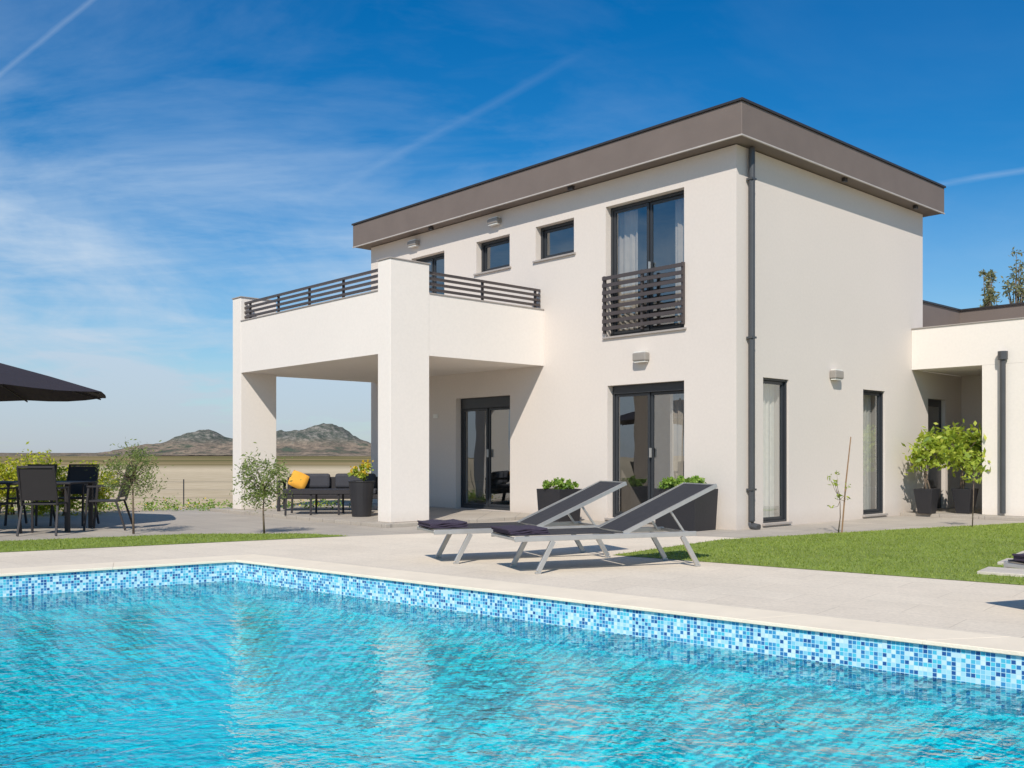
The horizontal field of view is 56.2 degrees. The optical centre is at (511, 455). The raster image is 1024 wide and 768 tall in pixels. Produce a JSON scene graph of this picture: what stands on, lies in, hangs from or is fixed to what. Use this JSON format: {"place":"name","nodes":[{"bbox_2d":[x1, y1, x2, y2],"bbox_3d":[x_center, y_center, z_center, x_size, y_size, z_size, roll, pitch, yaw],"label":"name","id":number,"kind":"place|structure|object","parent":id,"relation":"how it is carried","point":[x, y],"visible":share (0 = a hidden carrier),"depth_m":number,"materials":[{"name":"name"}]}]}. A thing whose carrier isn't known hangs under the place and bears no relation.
{"place":"outdoors","nodes":[
{"label":"outdoors","id":0,"kind":"place"},
{"bbox_2d":[0,453,81,455],"bbox_3d":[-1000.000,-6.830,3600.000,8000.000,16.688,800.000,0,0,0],"label":"ridge","id":1,"kind":"structure","parent":0,"point":[10,454],"depth_m":3396.41,"materials":[{"name":"brown soil"}]},
{"bbox_2d":[0,507,216,518],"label":"planting bed","id":2,"kind":"object","parent":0,"point":[15,515],"visible":0.2,"depth_m":19.72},
{"bbox_2d":[0,456,24,514],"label":"garden shrub","id":3,"kind":"object","parent":2,"relation":"on","point":[4,476],"visible":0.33,"depth_m":18.64,"materials":[{"name":"green plant"}]},
{"bbox_2d":[0,442,60,515],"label":"garden shrub","id":4,"kind":"object","parent":2,"relation":"on","point":[40,507],"visible":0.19,"depth_m":18.41,"materials":[{"name":"green plant"}]},
{"bbox_2d":[34,458,105,515],"bbox_3d":[-8.599,0.675,18.447,1.187,1.270,1.187,0,0,26],"label":"garden shrub","id":5,"kind":"object","parent":2,"relation":"on","point":[61,492],"visible":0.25,"depth_m":18.35,"materials":[{"name":"green plant"}]},
{"bbox_2d":[62,460,119,513],"bbox_3d":[-8.251,0.613,18.861,1.133,1.087,1.186,0,0,0],"label":"garden shrub","id":6,"kind":"object","parent":2,"relation":"on","point":[102,493],"visible":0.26,"depth_m":18.78,"materials":[{"name":"green plant"}]},
{"bbox_2d":[0,495,350,511],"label":"ground cover","id":7,"kind":"object","parent":2,"relation":"on","point":[188,506],"visible":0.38,"depth_m":20.19,"materials":[{"name":"green plant"}]},
{"bbox_2d":[0,532,345,551],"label":"lawn strip","id":8,"kind":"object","parent":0,"point":[153,536],"visible":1,"depth_m":12.71,"materials":[{"name":"plant"}]},
{"bbox_2d":[46,423,370,455],"bbox_3d":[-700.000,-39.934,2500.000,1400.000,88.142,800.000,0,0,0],"label":"rocky hill","id":9,"kind":"structure","parent":0,"point":[323,439],"depth_m":2339.02,"materials":[{"name":"stone"}]},
{"bbox_2d":[210,503,531,527],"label":"terrace paving","id":10,"kind":"structure","parent":0,"point":[327,514],"depth_m":17.77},
{"bbox_2d":[283,489,349,514],"bbox_3d":[-3.450,0.858,17.900,1.480,0.466,0.760,0,0,-3],"label":"slatted table","id":11,"kind":"object","parent":10,"relation":"on","point":[338,492],"visible":0.62,"depth_m":17.54,"materials":[{"name":"grey metal"}]},
{"bbox_2d":[276,473,377,510],"bbox_3d":[-3.620,0.725,19.200,2.040,0.730,0.760,0,0,-4],"label":"garden sofa","id":12,"kind":"object","parent":10,"relation":"on","point":[325,481],"visible":0.41,"depth_m":19.38,"materials":[{"name":"grey fabric"}]},
{"bbox_2d":[288,470,308,488],"bbox_3d":[-4.280,0.490,19.220,0.360,0.340,0.120,24,-22,-9],"label":"cushion","id":13,"kind":"object","parent":12,"relation":"on","point":[296,477],"visible":0.94,"depth_m":19.17,"materials":[{"name":"yellow fabric"}]},
{"bbox_2d":[348,480,374,516],"bbox_3d":[-2.700,0.770,17.200,0.484,0.640,0.484,0,0,0],"label":"round pot","id":14,"kind":"object","parent":10,"relation":"on","point":[361,495],"visible":0.98,"depth_m":17.03,"materials":[{"name":"plastic"}]},
{"bbox_2d":[347,459,373,480],"bbox_3d":[-2.711,0.279,17.180,0.549,0.431,0.441,0,0,30],"label":"flowering plant","id":15,"kind":"object","parent":14,"relation":"on","point":[361,473],"visible":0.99,"depth_m":17.11,"materials":[{"name":"yellow plant"}]},
{"bbox_2d":[0,456,1014,655],"bbox_3d":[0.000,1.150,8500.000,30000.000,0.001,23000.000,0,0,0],"label":"ground","id":16,"kind":"structure","parent":0,"point":[207,477],"depth_m":65.72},
{"bbox_2d":[14,479,183,506],"bbox_3d":[-7.400,0.840,21.600,15.228,0.620,0.024,0,0,0],"label":"wire fence","id":17,"kind":"object","parent":16,"relation":"on","point":[183,494],"visible":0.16,"depth_m":21.59,"materials":[{"name":"grey metal"}]},
{"bbox_2d":[978,269,999,306],"bbox_3d":[17.884,-2.945,36.020,0.970,8.192,0.770,0,0,27],"label":"slender tree","id":18,"kind":"object","parent":16,"relation":"on","point":[989,298],"visible":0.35,"depth_m":35.92,"materials":[{"name":"green plant"}]},
{"bbox_2d":[979,276,1004,306],"bbox_3d":[18.755,-2.945,37.506,0.997,8.191,0.821,0,0,28],"label":"slender tree","id":19,"kind":"object","parent":16,"relation":"on","point":[986,284],"visible":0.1,"depth_m":37.43,"materials":[{"name":"green plant"}]},
{"bbox_2d":[998,247,1023,303],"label":"slender tree","id":20,"kind":"object","parent":16,"relation":"on","point":[1019,290],"visible":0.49,"depth_m":36.44,"materials":[{"name":"green plant"}]},
{"bbox_2d":[0,533,1023,637],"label":"pool deck","id":21,"kind":"structure","parent":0,"point":[978,607],"depth_m":9.21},
{"bbox_2d":[0,554,1023,767],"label":"swimming pool","id":22,"kind":"structure","parent":21,"relation":"in","point":[972,663],"depth_m":8.11,"materials":[{"name":"tile"}]},
{"bbox_2d":[0,581,1023,767],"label":"water","id":23,"kind":"structure","parent":22,"relation":"in","point":[435,645],"depth_m":6.09,"materials":[{"name":"blue liquid"}]},
{"bbox_2d":[417,480,626,563],"bbox_3d":[0.125,0.717,10.733,2.273,0.848,0.690,0,0,-21],"label":"sun lounger","id":24,"kind":"object","parent":21,"relation":"on","point":[546,517],"visible":0.81,"depth_m":10.77,"materials":[{"name":"metal"}]},
{"bbox_2d":[417,519,467,527],"bbox_3d":[-0.755,0.739,10.395,0.431,0.070,0.506,0,0,-21],"label":"folded towel","id":25,"kind":"object","parent":24,"relation":"on","point":[437,523],"visible":1,"depth_m":10.22,"materials":[{"name":"fabric"}]},
{"bbox_2d":[491,482,716,573],"bbox_3d":[0.965,0.717,9.873,2.273,0.848,0.690,0,0,-21],"label":"sun lounger","id":26,"kind":"object","parent":21,"relation":"on","point":[626,523],"visible":0.95,"depth_m":9.87,"materials":[{"name":"metal"}]},
{"bbox_2d":[490,525,549,534],"bbox_3d":[0.078,0.738,9.532,0.449,0.070,0.507,0,0,-21],"label":"folded towel","id":27,"kind":"object","parent":26,"relation":"on","point":[519,530],"visible":1,"depth_m":9.35,"materials":[{"name":"fabric"}]},
{"bbox_2d":[0,502,1023,552],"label":"grey paving","id":28,"kind":"structure","parent":0,"point":[178,521],"depth_m":15.52,"materials":[{"name":"grey concrete"}]},
{"bbox_2d":[0,487,21,532],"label":"garden chair","id":29,"kind":"object","parent":28,"relation":"on","point":[11,503],"visible":0.95,"depth_m":14.02,"materials":[{"name":"black metal"}]},
{"bbox_2d":[4,464,57,525],"bbox_3d":[-7.946,0.643,15.861,0.548,1.000,0.671,0,0,4],"label":"garden chair","id":30,"kind":"object","parent":28,"relation":"on","point":[24,509],"visible":0.4,"depth_m":15.62,"materials":[{"name":"black metal"}]},
{"bbox_2d":[16,466,70,535],"bbox_3d":[-6.792,0.643,13.889,0.548,1.000,0.671,0,0,-8],"label":"garden chair","id":31,"kind":"object","parent":28,"relation":"on","point":[37,483],"visible":1,"depth_m":13.65,"materials":[{"name":"grey fabric"}]},
{"bbox_2d":[0,481,97,531],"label":"dining table","id":32,"kind":"object","parent":28,"relation":"on","point":[90,507],"visible":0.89,"depth_m":14.88,"materials":[{"name":"black metal"}]},
{"bbox_2d":[0,363,105,401],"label":"parasol","id":33,"kind":"object","parent":28,"relation":"on","point":[18,384],"visible":1,"depth_m":14.79,"materials":[{"name":"fabric"}]},
{"bbox_2d":[49,464,99,525],"bbox_3d":[-7.200,0.643,15.811,0.548,1.000,0.671,0,0,0],"label":"garden chair","id":34,"kind":"object","parent":28,"relation":"on","point":[81,472],"visible":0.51,"depth_m":16.05,"materials":[{"name":"black metal"}]},
{"bbox_2d":[83,465,136,530],"bbox_3d":[-6.219,0.643,14.858,0.671,1.000,0.548,0,0,-8],"label":"garden chair","id":35,"kind":"object","parent":28,"relation":"on","point":[116,501],"visible":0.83,"depth_m":14.64,"materials":[{"name":"grey metal"}]},
{"bbox_2d":[90,439,172,533],"bbox_3d":[-5.583,0.421,13.979,1.283,1.438,1.067,0,0,0],"label":"olive tree","id":36,"kind":"object","parent":28,"relation":"on","point":[134,478],"visible":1,"depth_m":13.94,"materials":[{"name":"green plant"}]},
{"bbox_2d":[229,442,300,533],"bbox_3d":[-3.587,0.470,13.988,1.052,1.343,0.957,0,0,34],"label":"olive tree","id":37,"kind":"object","parent":28,"relation":"on","point":[262,487],"visible":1,"depth_m":13.92,"materials":[{"name":"green plant"}]},
{"bbox_2d":[537,488,581,521],"bbox_3d":[0.816,0.860,16.554,0.559,0.580,0.559,0,0,-42],"label":"planter box","id":38,"kind":"object","parent":28,"relation":"on","point":[547,497],"visible":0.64,"depth_m":16.37,"materials":[{"name":"plastic"}]},
{"bbox_2d":[542,477,578,488],"bbox_3d":[0.826,0.509,16.538,0.557,0.290,0.645,0,0,39],"label":"herb plant","id":39,"kind":"object","parent":38,"relation":"in","point":[560,483],"visible":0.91,"depth_m":16.41,"materials":[{"name":"green plant"}]},
{"bbox_2d":[232,97,1023,529],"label":"modern house","id":40,"kind":"structure","parent":28,"relation":"on","point":[742,313],"depth_m":17.04,"materials":[{"name":"beige paint"}]},
{"bbox_2d":[416,253,444,507],"bbox_3d":[-1.752,-1.596,20.598,0.260,5.422,1.220,0,0,-42],"label":"door","id":41,"kind":"structure","parent":40,"relation":"in","point":[434,258],"depth_m":20.65,"materials":[{"name":"black metal"}]},
{"bbox_2d":[454,396,510,511],"bbox_3d":[-0.542,-0.031,19.274,0.260,2.292,1.730,0,0,-42],"label":"door","id":42,"kind":"structure","parent":40,"relation":"in","point":[487,404],"depth_m":19.34,"materials":[{"name":"grey metal"}]},
{"bbox_2d":[473,236,510,275],"bbox_3d":[-0.320,-3.974,19.036,0.250,0.667,1.100,0,0,-42],"label":"window","id":43,"kind":"structure","parent":40,"relation":"in","point":[484,246],"depth_m":19.25,"materials":[{"name":"black metal"}]},
{"bbox_2d":[532,220,575,262],"bbox_3d":[0.847,-3.974,17.760,0.250,0.667,1.100,0,0,-42],"label":"window","id":44,"kind":"structure","parent":40,"relation":"in","point":[570,224],"depth_m":17.94,"materials":[{"name":"black metal"}]},
{"bbox_2d":[604,381,683,522],"bbox_3d":[2.391,-0.051,16.225,0.482,2.332,1.790,0,0,-42],"label":"door","id":45,"kind":"structure","parent":40,"relation":"in","point":[675,389],"depth_m":16.21,"materials":[{"name":"grey glass"}]},
{"bbox_2d":[602,190,686,338],"bbox_3d":[2.345,-3.194,16.257,0.507,2.307,1.800,0,0,-42],"label":"window","id":46,"kind":"structure","parent":40,"relation":"in","point":[628,281],"depth_m":16.25,"materials":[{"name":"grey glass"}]},
{"bbox_2d":[762,378,791,525],"bbox_3d":[4.194,-0.066,15.606,0.810,2.362,0.342,0,0,-42],"label":"window","id":47,"kind":"structure","parent":40,"relation":"in","point":[768,384],"depth_m":15.79,"materials":[{"name":"glass"}]},
{"bbox_2d":[862,390,887,516],"bbox_3d":[6.618,-0.046,17.815,0.890,2.322,0.340,0,0,-42],"label":"window","id":48,"kind":"structure","parent":40,"relation":"in","point":[867,394],"depth_m":18.02,"materials":[{"name":"metal"}]},
{"bbox_2d":[653,488,717,530],"bbox_3d":[2.702,0.830,14.918,0.600,0.640,0.799,0,0,-42],"label":"planter box","id":49,"kind":"object","parent":28,"relation":"on","point":[699,513],"visible":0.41,"depth_m":14.65,"materials":[{"name":"plastic"}]},
{"bbox_2d":[657,475,706,488],"bbox_3d":[2.668,0.447,14.947,0.809,0.315,0.746,0,0,0],"label":"herb plant","id":50,"kind":"object","parent":49,"relation":"in","point":[669,483],"visible":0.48,"depth_m":14.84,"materials":[{"name":"green plant"}]},
{"bbox_2d":[0,0,1023,452],"label":"sky","id":51,"kind":"structure","parent":0,"point":[164,163],"materials":[{"name":"blue"}]},
{"bbox_2d":[615,522,1023,584],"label":"garden lawn","id":52,"kind":"structure","parent":0,"point":[775,560],"depth_m":11.15,"materials":[{"name":"plant"}]},
{"bbox_2d":[827,471,850,531],"bbox_3d":[4.817,0.675,14.094,0.334,0.933,0.356,0,0,0],"label":"sapling","id":53,"kind":"object","parent":52,"relation":"on","point":[835,484],"visible":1,"depth_m":14.08,"materials":[{"name":"green plant"}]},
{"bbox_2d":[841,437,850,532],"bbox_3d":[4.929,0.430,14.125,0.161,1.422,0.028,0,0,-7],"label":"plant stake","id":54,"kind":"object","parent":52,"relation":"on","point":[845,488],"visible":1,"depth_m":14.12,"materials":[{"name":"brown wood"}]},
{"bbox_2d":[959,455,987,526],"bbox_3d":[7.359,0.561,15.274,0.430,1.159,0.451,0,0,0],"label":"sapling","id":55,"kind":"object","parent":52,"relation":"on","point":[975,465],"visible":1,"depth_m":15.27,"materials":[{"name":"green plant"}]},
{"bbox_2d":[977,567,1023,576],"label":"stepping stone","id":56,"kind":"object","parent":52,"relation":"on","point":[1001,571],"visible":1,"depth_m":9.18,"materials":[{"name":"grey stone"}]},
{"bbox_2d":[997,558,1012,564],"bbox_3d":[5.550,1.127,9.950,0.840,0.035,0.480,0,0,38],"label":"stepping stone","id":57,"kind":"object","parent":52,"relation":"on","point":[1001,562],"visible":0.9,"depth_m":10.05,"materials":[{"name":"grey stone"}]},
{"bbox_2d":[1004,559,1023,568],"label":"sun lounger","id":58,"kind":"object","parent":52,"relation":"on","point":[1010,563],"visible":0.96,"depth_m":7.00,"materials":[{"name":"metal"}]},
{"bbox_2d":[1012,553,1023,561],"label":"folded towel","id":59,"kind":"object","parent":58,"relation":"on","point":[1018,557],"visible":1,"depth_m":6.93,"materials":[{"name":"fabric"}]},
{"bbox_2d":[900,508,1023,520],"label":"porch paving","id":60,"kind":"structure","parent":0,"point":[952,513],"depth_m":17.77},
{"bbox_2d":[913,488,939,513],"bbox_3d":[7.823,0.855,18.074,0.358,0.470,0.358,0,0,-42],"label":"tapered pot","id":61,"kind":"object","parent":60,"relation":"on","point":[926,500],"visible":0.99,"depth_m":17.97,"materials":[{"name":"plastic"}]},
{"bbox_2d":[901,422,951,488],"bbox_3d":[7.843,0.011,18.075,0.974,1.289,0.941,0,0,0],"label":"citrus shrub","id":62,"kind":"object","parent":61,"relation":"in","point":[933,445],"visible":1,"depth_m":17.94,"materials":[{"name":"green plant"}]},
{"bbox_2d":[952,488,978,513],"bbox_3d":[8.553,0.855,18.090,0.358,0.470,0.358,0,0,-42],"label":"tapered pot","id":63,"kind":"object","parent":60,"relation":"on","point":[963,500],"visible":0.97,"depth_m":17.99,"materials":[{"name":"plastic"}]},
{"bbox_2d":[936,419,990,488],"bbox_3d":[8.645,-0.033,18.076,1.429,1.371,1.228,0,0,0],"label":"citrus shrub","id":64,"kind":"object","parent":63,"relation":"in","point":[965,445],"visible":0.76,"depth_m":17.99,"materials":[{"name":"green plant"}]}
]}

